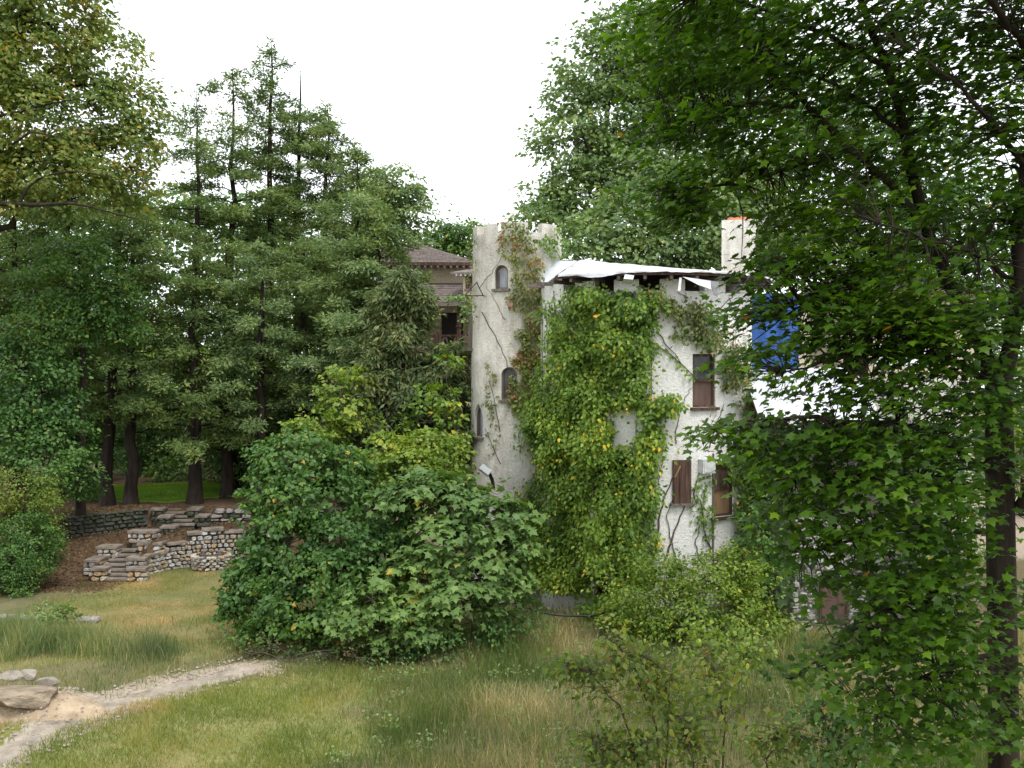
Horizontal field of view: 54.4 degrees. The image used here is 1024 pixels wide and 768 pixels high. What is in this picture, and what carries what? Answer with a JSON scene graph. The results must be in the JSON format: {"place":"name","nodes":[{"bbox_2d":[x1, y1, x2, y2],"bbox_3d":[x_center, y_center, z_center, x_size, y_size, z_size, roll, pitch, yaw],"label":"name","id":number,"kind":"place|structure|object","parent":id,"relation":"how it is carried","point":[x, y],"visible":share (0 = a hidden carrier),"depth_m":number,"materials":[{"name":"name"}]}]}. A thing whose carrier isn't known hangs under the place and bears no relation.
{"place":"outdoors","nodes":[
{"label":"outdoors","id":0,"kind":"place"},
{"bbox_2d":[0,599,230,683],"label":"tall grass","id":1,"kind":"structure","parent":0,"point":[18,634],"depth_m":23.95,"materials":[{"name":"green plant"}]},
{"bbox_2d":[0,663,254,766],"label":"dirt path","id":2,"kind":"structure","parent":0,"point":[7,749],"depth_m":20.38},
{"bbox_2d":[0,391,1023,767],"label":"ground","id":3,"kind":"structure","parent":0,"point":[22,603],"depth_m":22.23,"materials":[{"name":"green plant"}]},
{"bbox_2d":[0,542,53,598],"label":"round shrub","id":4,"kind":"object","parent":3,"relation":"on","point":[12,577],"visible":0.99,"depth_m":30.09,"materials":[{"name":"green plant"}]},
{"bbox_2d":[0,510,71,588],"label":"round shrub","id":5,"kind":"object","parent":3,"relation":"on","point":[24,534],"visible":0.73,"depth_m":31.03,"materials":[{"name":"green plant"}]},
{"bbox_2d":[0,460,74,559],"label":"round shrub","id":6,"kind":"object","parent":3,"relation":"on","point":[27,501],"visible":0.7,"depth_m":32.22,"materials":[{"name":"green plant"}]},
{"bbox_2d":[0,147,90,497],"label":"conifer","id":7,"kind":"object","parent":3,"relation":"on","point":[11,235],"visible":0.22,"depth_m":39.16,"materials":[{"name":"green plant"}]},
{"bbox_2d":[15,590,85,627],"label":"weed bush","id":8,"kind":"object","parent":3,"relation":"on","point":[64,607],"visible":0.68,"depth_m":26.68,"materials":[{"name":"green plant"}]},
{"bbox_2d":[0,691,107,722],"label":"dirt mound","id":9,"kind":"object","parent":3,"relation":"on","point":[66,706],"visible":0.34,"depth_m":19.70,"materials":[{"name":"soil"}]},
{"bbox_2d":[0,670,23,681],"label":"boulder","id":10,"kind":"object","parent":9,"relation":"on","point":[12,675],"visible":1,"depth_m":20.70,"materials":[{"name":"grey stone"}]},
{"bbox_2d":[0,685,57,709],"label":"boulder","id":11,"kind":"object","parent":9,"relation":"on","point":[36,697],"visible":0.94,"depth_m":19.57,"materials":[{"name":"stone"}]},
{"bbox_2d":[21,669,36,680],"bbox_3d":[-10.149,6.102,20.898,0.539,0.230,0.279,3,7,23],"label":"boulder","id":12,"kind":"object","parent":9,"relation":"on","point":[29,674],"visible":0.95,"depth_m":20.77,"materials":[{"name":"grey stone"}]},
{"bbox_2d":[36,677,60,686],"bbox_3d":[-9.634,6.191,20.691,0.482,0.236,0.207,0,1,-18],"label":"boulder","id":13,"kind":"object","parent":9,"relation":"on","point":[50,681],"visible":0.84,"depth_m":20.61,"materials":[{"name":"grey stone"}]},
{"bbox_2d":[0,219,109,463],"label":"understory tree","id":14,"kind":"object","parent":3,"relation":"on","point":[1,387],"visible":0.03,"depth_m":42.93,"materials":[{"name":"green plant"}]},
{"bbox_2d":[0,323,127,519],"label":"vine draped tree","id":15,"kind":"object","parent":3,"relation":"on","point":[26,421],"visible":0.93,"depth_m":33.92,"materials":[{"name":"green plant"}]},
{"bbox_2d":[18,353,120,503],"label":"understory tree","id":16,"kind":"object","parent":3,"relation":"on","point":[89,442],"visible":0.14,"depth_m":39.77,"materials":[{"name":"green plant"}]},
{"bbox_2d":[5,509,147,543],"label":"wall","id":17,"kind":"structure","parent":3,"relation":"on","point":[86,524],"depth_m":35.84,"materials":[{"name":"stone"}]},
{"bbox_2d":[0,220,159,515],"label":"vine draped tree","id":18,"kind":"object","parent":3,"relation":"on","point":[102,295],"visible":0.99,"depth_m":35.02,"materials":[{"name":"green plant"}]},
{"bbox_2d":[0,126,172,495],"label":"conifer","id":19,"kind":"object","parent":3,"relation":"on","point":[44,234],"visible":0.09,"depth_m":40.21,"materials":[{"name":"green plant"}]},
{"bbox_2d":[0,0,189,232],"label":"yellowing tree","id":20,"kind":"object","parent":3,"relation":"on","point":[41,92],"visible":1,"depth_m":32.63,"materials":[{"name":"green plant"}]},
{"bbox_2d":[33,355,176,479],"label":"understory tree","id":21,"kind":"object","parent":3,"relation":"on","point":[118,443],"visible":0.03,"depth_m":47.61,"materials":[{"name":"green plant"}]},
{"bbox_2d":[33,168,191,506],"bbox_3d":[-14.884,-1.807,38.231,5.750,13.178,6.156,1,1,40],"label":"conifer","id":22,"kind":"object","parent":3,"relation":"on","point":[110,424],"visible":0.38,"depth_m":38.08,"materials":[{"name":"green plant"}]},
{"bbox_2d":[83,529,167,581],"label":"stone stairs","id":23,"kind":"structure","parent":3,"relation":"on","point":[113,562],"depth_m":33.29,"materials":[{"name":"grey stone"}]},
{"bbox_2d":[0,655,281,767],"bbox_3d":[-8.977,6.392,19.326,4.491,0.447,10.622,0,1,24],"label":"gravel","id":24,"kind":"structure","parent":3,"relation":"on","point":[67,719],"depth_m":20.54,"materials":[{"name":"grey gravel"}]},
{"bbox_2d":[75,221,212,505],"bbox_3d":[-14.630,-0.776,38.511,5.927,11.054,6.012,0,1,0],"label":"conifer","id":25,"kind":"object","parent":3,"relation":"on","point":[130,495],"visible":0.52,"depth_m":37.98,"materials":[{"name":"green plant"}]},
{"bbox_2d":[32,481,256,502],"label":"lawn","id":26,"kind":"structure","parent":3,"relation":"on","point":[168,501],"depth_m":40.73,"materials":[{"name":"green plant"}]},
{"bbox_2d":[99,384,212,475],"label":"understory tree","id":27,"kind":"object","parent":3,"relation":"on","point":[147,447],"visible":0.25,"depth_m":49.69,"materials":[{"name":"green plant"}]},
{"bbox_2d":[0,182,348,454],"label":"woods","id":28,"kind":"object","parent":3,"relation":"on","point":[169,249],"visible":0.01,"depth_m":62.62,"materials":[{"name":"green plant"}]},
{"bbox_2d":[141,450,209,483],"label":"understory tree","id":29,"kind":"object","parent":3,"relation":"on","point":[167,474],"visible":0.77,"depth_m":46.73,"materials":[{"name":"green plant"}]},
{"bbox_2d":[0,504,356,596],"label":"fallen leaves","id":30,"kind":"object","parent":3,"relation":"on","point":[108,508],"visible":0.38,"depth_m":34.91,"materials":[{"name":"brown plant"}]},
{"bbox_2d":[150,506,211,534],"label":"stone stairs","id":31,"kind":"structure","parent":3,"relation":"on","point":[165,520],"depth_m":36.72,"materials":[{"name":"grey stone"}]},
{"bbox_2d":[122,90,249,490],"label":"conifer","id":32,"kind":"object","parent":3,"relation":"on","point":[196,199],"visible":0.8,"depth_m":41.58,"materials":[{"name":"green plant"}]},
{"bbox_2d":[109,242,267,504],"bbox_3d":[-12.257,-0.351,38.730,5.936,10.271,6.355,0,1,0],"label":"conifer","id":33,"kind":"object","parent":3,"relation":"on","point":[188,283],"visible":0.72,"depth_m":38.09,"materials":[{"name":"green plant"}]},
{"bbox_2d":[99,273,314,469],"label":"understory tree","id":34,"kind":"object","parent":3,"relation":"on","point":[204,348],"visible":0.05,"depth_m":51.99,"materials":[{"name":"green plant"}]},
{"bbox_2d":[136,526,278,573],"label":"retaining wall","id":35,"kind":"structure","parent":3,"relation":"on","point":[217,539],"depth_m":34.77,"materials":[{"name":"grey stone"}]},
{"bbox_2d":[190,551,231,570],"bbox_3d":[-10.385,6.109,34.425,1.426,0.491,1.414,0,1,0],"label":"stone ring","id":36,"kind":"object","parent":3,"relation":"on","point":[200,562],"visible":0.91,"depth_m":33.96,"materials":[{"name":"grey stone"}]},
{"bbox_2d":[0,564,427,767],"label":"lawn grass","id":37,"kind":"structure","parent":3,"relation":"on","point":[157,749],"depth_m":19.68,"materials":[{"name":"green plant"}]},
{"bbox_2d":[151,236,298,498],"bbox_3d":[-11.456,-0.604,40.316,5.394,10.706,5.962,0,1,30],"label":"conifer","id":38,"kind":"object","parent":3,"relation":"on","point":[227,483],"visible":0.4,"depth_m":39.52,"materials":[{"name":"green plant"}]},
{"bbox_2d":[160,66,302,489],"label":"conifer","id":39,"kind":"object","parent":3,"relation":"on","point":[251,195],"visible":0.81,"depth_m":42.61,"materials":[{"name":"green plant"}]},
{"bbox_2d":[200,381,289,483],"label":"understory tree","id":40,"kind":"object","parent":3,"relation":"on","point":[211,475],"visible":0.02,"depth_m":45.84,"materials":[{"name":"green plant"}]},
{"bbox_2d":[219,621,272,649],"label":"shrub","id":41,"kind":"object","parent":3,"relation":"on","point":[240,637],"visible":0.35,"depth_m":24.39,"materials":[{"name":"green plant"}]},
{"bbox_2d":[185,367,311,488],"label":"understory tree","id":42,"kind":"object","parent":3,"relation":"on","point":[240,469],"visible":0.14,"depth_m":42.68,"materials":[{"name":"green plant"}]},
{"bbox_2d":[215,35,320,415],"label":"conifer","id":43,"kind":"object","parent":3,"relation":"on","point":[271,236],"visible":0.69,"depth_m":43.51,"materials":[{"name":"green plant"}]},
{"bbox_2d":[201,236,345,498],"bbox_3d":[-9.238,-0.466,38.579,5.530,10.473,5.444,0,1,0],"label":"conifer","id":44,"kind":"object","parent":3,"relation":"on","point":[259,262],"visible":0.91,"depth_m":37.98,"materials":[{"name":"green plant"}]},
{"bbox_2d":[211,507,342,523],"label":"wall","id":45,"kind":"structure","parent":3,"relation":"on","point":[220,515],"depth_m":37.84,"materials":[{"name":"stone"}]},
{"bbox_2d":[218,238,350,496],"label":"conifer","id":46,"kind":"object","parent":3,"relation":"on","point":[301,388],"visible":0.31,"depth_m":40.57,"materials":[{"name":"green plant"}]},
{"bbox_2d":[237,66,351,463],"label":"conifer","id":47,"kind":"object","parent":3,"relation":"on","point":[299,220],"visible":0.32,"depth_m":43.97,"materials":[{"name":"green plant"}]},
{"bbox_2d":[241,363,347,471],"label":"understory tree","id":48,"kind":"object","parent":3,"relation":"on","point":[314,414],"visible":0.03,"depth_m":43.46,"materials":[{"name":"green plant"}]},
{"bbox_2d":[216,630,396,670],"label":"dark thicket","id":49,"kind":"object","parent":3,"relation":"on","point":[260,651],"visible":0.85,"depth_m":23.29,"materials":[{"name":"green plant"}]},
{"bbox_2d":[247,99,375,485],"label":"conifer","id":50,"kind":"object","parent":3,"relation":"on","point":[321,147],"visible":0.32,"depth_m":43.24,"materials":[{"name":"green plant"}]},
{"bbox_2d":[207,419,434,657],"bbox_3d":[-4.774,3.909,25.180,5.700,5.931,4.104,0,1,0],"label":"vine bush","id":51,"kind":"object","parent":3,"relation":"on","point":[277,589],"visible":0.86,"depth_m":24.78,"materials":[{"name":"green plant"}]},
{"bbox_2d":[277,364,380,542],"bbox_3d":[-5.312,2.939,29.363,3.104,7.097,1.935,0,1,-32],"label":"vine mound","id":52,"kind":"object","parent":3,"relation":"on","point":[332,421],"visible":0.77,"depth_m":29.26,"materials":[{"name":"green plant"}]},
{"bbox_2d":[283,142,402,386],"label":"conifer","id":53,"kind":"object","parent":3,"relation":"on","point":[357,155],"visible":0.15,"depth_m":42.53,"materials":[{"name":"green plant"}]},
{"bbox_2d":[267,186,430,502],"bbox_3d":[-6.043,-1.392,37.727,6.209,12.290,6.446,0,1,-21],"label":"conifer","id":54,"kind":"object","parent":3,"relation":"on","point":[342,318],"visible":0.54,"depth_m":37.23,"materials":[{"name":"green plant"}]},
{"bbox_2d":[312,329,429,556],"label":"hemlock","id":55,"kind":"object","parent":3,"relation":"on","point":[376,402],"visible":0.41,"depth_m":30.42,"materials":[{"name":"green plant"}]},
{"bbox_2d":[309,203,435,372],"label":"conifer","id":56,"kind":"object","parent":3,"relation":"on","point":[366,245],"visible":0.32,"depth_m":37.29,"materials":[{"name":"green plant"}]},
{"bbox_2d":[316,574,462,662],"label":"maple sapling","id":57,"kind":"object","parent":3,"relation":"on","point":[390,611],"visible":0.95,"depth_m":23.26,"materials":[{"name":"green plant"}]},
{"bbox_2d":[344,144,451,252],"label":"round tree","id":58,"kind":"object","parent":3,"relation":"on","point":[406,203],"visible":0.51,"depth_m":51.53,"materials":[{"name":"green plant"}]},
{"bbox_2d":[332,265,470,536],"bbox_3d":[-3.668,1.203,31.435,4.082,10.082,4.632,0,1,-36],"label":"hemlock","id":59,"kind":"object","parent":3,"relation":"on","point":[399,313],"visible":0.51,"depth_m":30.92,"materials":[{"name":"green plant"}]},
{"bbox_2d":[353,413,481,554],"bbox_3d":[-2.757,3.739,27.232,3.960,5.890,2.425,0,1,0],"label":"vine mound","id":60,"kind":"object","parent":3,"relation":"on","point":[404,449],"visible":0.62,"depth_m":26.88,"materials":[{"name":"green plant"}]},
{"bbox_2d":[363,244,472,545],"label":"tiled house","id":61,"kind":"structure","parent":3,"relation":"on","point":[449,271],"depth_m":40.15,"materials":[{"name":"brown paint"}]},
{"bbox_2d":[441,313,462,346],"bbox_3d":[-2.325,-1.996,38.851,0.850,1.572,0.045,0,1,0],"label":"window","id":62,"kind":"structure","parent":61,"relation":"in","point":[449,323],"depth_m":38.83,"materials":[{"name":"black glass"}]},
{"bbox_2d":[393,346,472,548],"bbox_3d":[-2.421,2.738,29.559,2.538,7.708,1.748,0,1,0],"label":"vine mound","id":63,"kind":"object","parent":3,"relation":"on","point":[440,403],"visible":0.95,"depth_m":29.43,"materials":[{"name":"green plant"}]},
{"bbox_2d":[405,336,475,582],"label":"hemlock","id":64,"kind":"object","parent":3,"relation":"on","point":[461,374],"visible":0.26,"depth_m":30.51,"materials":[{"name":"green plant"}]},
{"bbox_2d":[336,591,557,667],"bbox_3d":[-1.430,6.022,24.008,5.561,1.796,1.944,0,1,-23],"label":"dark thicket","id":65,"kind":"object","parent":3,"relation":"on","point":[491,632],"visible":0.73,"depth_m":23.98,"materials":[{"name":"green plant"}]},
{"bbox_2d":[440,293,471,551],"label":"vine bush","id":66,"kind":"object","parent":3,"relation":"on","point":[450,298],"visible":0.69,"depth_m":36.57,"materials":[{"name":"green plant"}]},
{"bbox_2d":[360,453,554,640],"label":"maple sapling","id":67,"kind":"object","parent":3,"relation":"on","point":[443,569],"visible":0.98,"depth_m":24.25,"materials":[{"name":"green plant"}]},
{"bbox_2d":[422,203,498,260],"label":"round tree","id":68,"kind":"object","parent":3,"relation":"on","point":[450,240],"visible":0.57,"depth_m":59.27,"materials":[{"name":"green plant"}]},
{"bbox_2d":[465,222,561,603],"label":"round tower","id":69,"kind":"structure","parent":3,"relation":"on","point":[482,341],"depth_m":29.26,"materials":[{"name":"beige paint"}]},
{"bbox_2d":[467,316,472,350],"bbox_3d":[-1.263,-1.528,30.231,0.170,1.049,0.260,0,1,-18],"label":"window","id":70,"kind":"structure","parent":69,"relation":"in","point":[470,318],"depth_m":30.17,"materials":[{"name":"grey stone"}]},
{"bbox_2d":[465,227,477,324],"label":"tower creeper","id":71,"kind":"object","parent":69,"relation":"attached to","point":[472,263],"visible":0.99,"depth_m":29.83,"materials":[{"name":"green plant"}]},
{"bbox_2d":[472,406,483,439],"bbox_3d":[-0.977,1.111,29.731,0.270,1.077,0.582,0,1,-35],"label":"window","id":72,"kind":"structure","parent":69,"relation":"in","point":[479,415],"depth_m":29.87,"materials":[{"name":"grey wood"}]},
{"bbox_2d":[480,363,501,463],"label":"tower creeper","id":73,"kind":"object","parent":69,"relation":"attached to","point":[492,405],"visible":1,"depth_m":29.21,"materials":[{"name":"green plant"}]},
{"bbox_2d":[491,265,509,291],"bbox_3d":[-0.301,-3.102,29.223,0.555,0.766,0.270,0,1,20],"label":"window","id":74,"kind":"structure","parent":69,"relation":"in","point":[501,272],"depth_m":29.32,"materials":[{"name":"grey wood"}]},
{"bbox_2d":[498,367,517,402],"bbox_3d":[-0.074,0.026,29.156,0.615,1.033,0.270,0,1,10],"label":"window","id":75,"kind":"structure","parent":69,"relation":"in","point":[506,373],"depth_m":29.24,"materials":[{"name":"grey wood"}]},
{"bbox_2d":[480,220,546,417],"bbox_3d":[-0.007,-1.860,29.068,2.036,5.832,0.737,0,1,8],"label":"tower creeper","id":76,"kind":"object","parent":69,"relation":"attached to","point":[525,354],"visible":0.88,"depth_m":28.96,"materials":[{"name":"green plant"}]},
{"bbox_2d":[535,222,567,260],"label":"tower creeper","id":77,"kind":"object","parent":69,"relation":"attached to","point":[549,240],"visible":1,"depth_m":29.35,"materials":[{"name":"green plant"}]},
{"bbox_2d":[527,607,615,616],"bbox_3d":[1.526,5.828,25.403,2.301,0.276,0.292,0,1,-3],"label":"pipe","id":78,"kind":"object","parent":3,"relation":"on","point":[563,615],"visible":0.68,"depth_m":25.34,"materials":[{"name":"plastic"}]},
{"bbox_2d":[535,613,716,767],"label":"sapling","id":79,"kind":"object","parent":3,"relation":"on","point":[569,665],"visible":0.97,"depth_m":14.90,"materials":[{"name":"green plant"}]},
{"bbox_2d":[242,603,1023,767],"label":"ground cover","id":80,"kind":"object","parent":3,"relation":"on","point":[504,758],"visible":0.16,"depth_m":20.75,"materials":[{"name":"green plant"}]},
{"bbox_2d":[501,0,781,262],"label":"ash tree","id":81,"kind":"object","parent":3,"relation":"on","point":[592,165],"visible":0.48,"depth_m":40.97,"materials":[{"name":"green plant"}]},
{"bbox_2d":[528,216,770,621],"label":"stucco house","id":82,"kind":"structure","parent":3,"relation":"on","point":[702,396],"depth_m":26.77,"materials":[{"name":"white paint"}]},
{"bbox_2d":[509,282,689,629],"bbox_3d":[1.785,1.916,27.399,6.386,9.357,2.361,1,1,42],"label":"wall vine","id":83,"kind":"object","parent":82,"relation":"attached to","point":[610,347],"depth_m":26.52,"materials":[{"name":"green plant"}]},
{"bbox_2d":[558,260,773,296],"bbox_3d":[4.445,-3.136,29.339,6.402,1.613,7.250,0,1,0],"label":"white tarp","id":84,"kind":"object","parent":82,"relation":"on","point":[587,268],"visible":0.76,"depth_m":26.50,"materials":[{"name":"white fabric"}]},
{"bbox_2d":[649,298,742,565],"bbox_3d":[5.085,1.293,26.813,3.372,7.285,0.700,0,1,-23],"label":"wall vine","id":85,"kind":"object","parent":82,"relation":"attached to","point":[704,524],"depth_m":26.61,"materials":[{"name":"green plant"}]},
{"bbox_2d":[632,278,760,418],"bbox_3d":[5.643,-0.777,27.039,5.302,4.023,1.869,0,1,-32],"label":"wall vine","id":86,"kind":"object","parent":82,"relation":"attached to","point":[713,335],"depth_m":26.44,"materials":[{"name":"green plant"}]},
{"bbox_2d":[690,354,719,410],"bbox_3d":[5.157,-0.052,26.781,0.874,1.509,0.260,0,1,-24],"label":"window","id":87,"kind":"structure","parent":82,"relation":"in","point":[703,390],"depth_m":26.87,"materials":[{"name":"brown wood"}]},
{"bbox_2d":[698,459,715,473],"bbox_3d":[5.227,2.200,26.666,0.430,0.374,0.236,0,1,-24],"label":"meter box","id":88,"kind":"object","parent":82,"relation":"attached to","point":[704,467],"visible":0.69,"depth_m":26.56,"materials":[{"name":"metal"}]},
{"bbox_2d":[711,465,734,520],"bbox_3d":[5.757,2.913,27.165,0.957,1.539,0.260,-1,1,-37],"label":"window","id":89,"kind":"structure","parent":82,"relation":"in","point":[723,505],"depth_m":27.27,"materials":[{"name":"brown wood"}]},
{"bbox_2d":[723,449,774,610],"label":"wall vine","id":90,"kind":"object","parent":82,"relation":"attached to","point":[738,481],"depth_m":27.20,"materials":[{"name":"green plant"}]},
{"bbox_2d":[752,293,798,369],"bbox_3d":[7.780,-1.329,29.800,1.595,2.761,0.228,0,1,5],"label":"blue tarp","id":91,"kind":"object","parent":82,"relation":"hanging from","point":[756,333],"visible":0.11,"depth_m":29.81,"materials":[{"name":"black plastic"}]},
{"bbox_2d":[580,537,809,648],"bbox_3d":[4.550,5.315,24.561,5.724,2.938,3.247,0,1,0],"label":"yellow bush","id":92,"kind":"object","parent":3,"relation":"on","point":[750,612],"visible":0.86,"depth_m":24.49,"materials":[{"name":"green plant"}]},
{"bbox_2d":[561,707,829,767],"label":"sapling","id":93,"kind":"object","parent":3,"relation":"on","point":[605,756],"visible":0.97,"depth_m":14.06,"materials":[{"name":"green plant"}]},
{"bbox_2d":[554,132,861,292],"bbox_3d":[7.375,-1.625,37.517,13.247,16.189,4.809,0,1,-19],"label":"walnut tree","id":94,"kind":"object","parent":3,"relation":"on","point":[702,250],"visible":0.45,"depth_m":36.29,"materials":[{"name":"green plant"}]},
{"bbox_2d":[643,628,773,767],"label":"sapling","id":95,"kind":"object","parent":3,"relation":"on","point":[697,742],"visible":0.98,"depth_m":14.45,"materials":[{"name":"green plant"}]},
{"bbox_2d":[669,618,777,734],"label":"sapling","id":96,"kind":"object","parent":3,"relation":"on","point":[701,632],"visible":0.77,"depth_m":18.86,"materials":[{"name":"green plant"}]},
{"bbox_2d":[715,483,806,626],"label":"green bush","id":97,"kind":"object","parent":3,"relation":"on","point":[752,542],"visible":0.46,"depth_m":25.48,"materials":[{"name":"green plant"}]},
{"bbox_2d":[582,0,1023,767],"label":"maple tree","id":98,"kind":"object","parent":3,"relation":"on","point":[894,328],"visible":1,"depth_m":10.03,"materials":[{"name":"green plant"}]},
{"bbox_2d":[773,679,902,767],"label":"sapling","id":99,"kind":"object","parent":3,"relation":"on","point":[833,742],"visible":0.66,"depth_m":13.55,"materials":[{"name":"green plant"}]},
{"bbox_2d":[664,0,1017,377],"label":"shade tree","id":100,"kind":"object","parent":3,"relation":"on","point":[888,131],"visible":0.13,"depth_m":39.84,"materials":[{"name":"green plant"}]},
{"bbox_2d":[748,313,970,630],"bbox_3d":[9.775,2.095,29.467,6.850,9.300,8.120,0,1,0],"label":"lean to wing","id":101,"kind":"object","parent":3,"relation":"on","point":[777,404],"visible":0.09,"depth_m":26.63,"materials":[{"name":"white paint"}]},
{"bbox_2d":[817,580,850,622],"bbox_3d":[8.440,5.686,26.105,0.860,1.120,0.090,0,1,0],"label":"window","id":102,"kind":"structure","parent":101,"relation":"in","point":[843,610],"depth_m":26.11,"materials":[{"name":"brown wood"}]},
{"bbox_2d":[799,269,996,540],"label":"cream house","id":103,"kind":"structure","parent":3,"relation":"on","point":[870,366],"depth_m":40.00,"materials":[{"name":"yellow paint"}]},
{"bbox_2d":[856,399,985,612],"bbox_3d":[10.525,3.390,25.322,3.944,6.424,2.782,0,1,0],"label":"green bush","id":104,"kind":"object","parent":3,"relation":"on","point":[960,473],"visible":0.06,"depth_m":25.27,"materials":[{"name":"green plant"}]},
{"bbox_2d":[974,362,1023,515],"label":"hedge tree","id":105,"kind":"object","parent":3,"relation":"on","point":[1022,451],"visible":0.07,"depth_m":46.25,"materials":[{"name":"green plant"}]},
{"bbox_2d":[975,301,1023,413],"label":"hedge tree","id":106,"kind":"object","parent":3,"relation":"on","point":[996,357],"visible":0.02,"depth_m":49.11,"materials":[{"name":"green plant"}]},
{"bbox_2d":[0,0,1023,393],"label":"sky","id":107,"kind":"structure","parent":0,"point":[444,87],"materials":[{"name":"white"}]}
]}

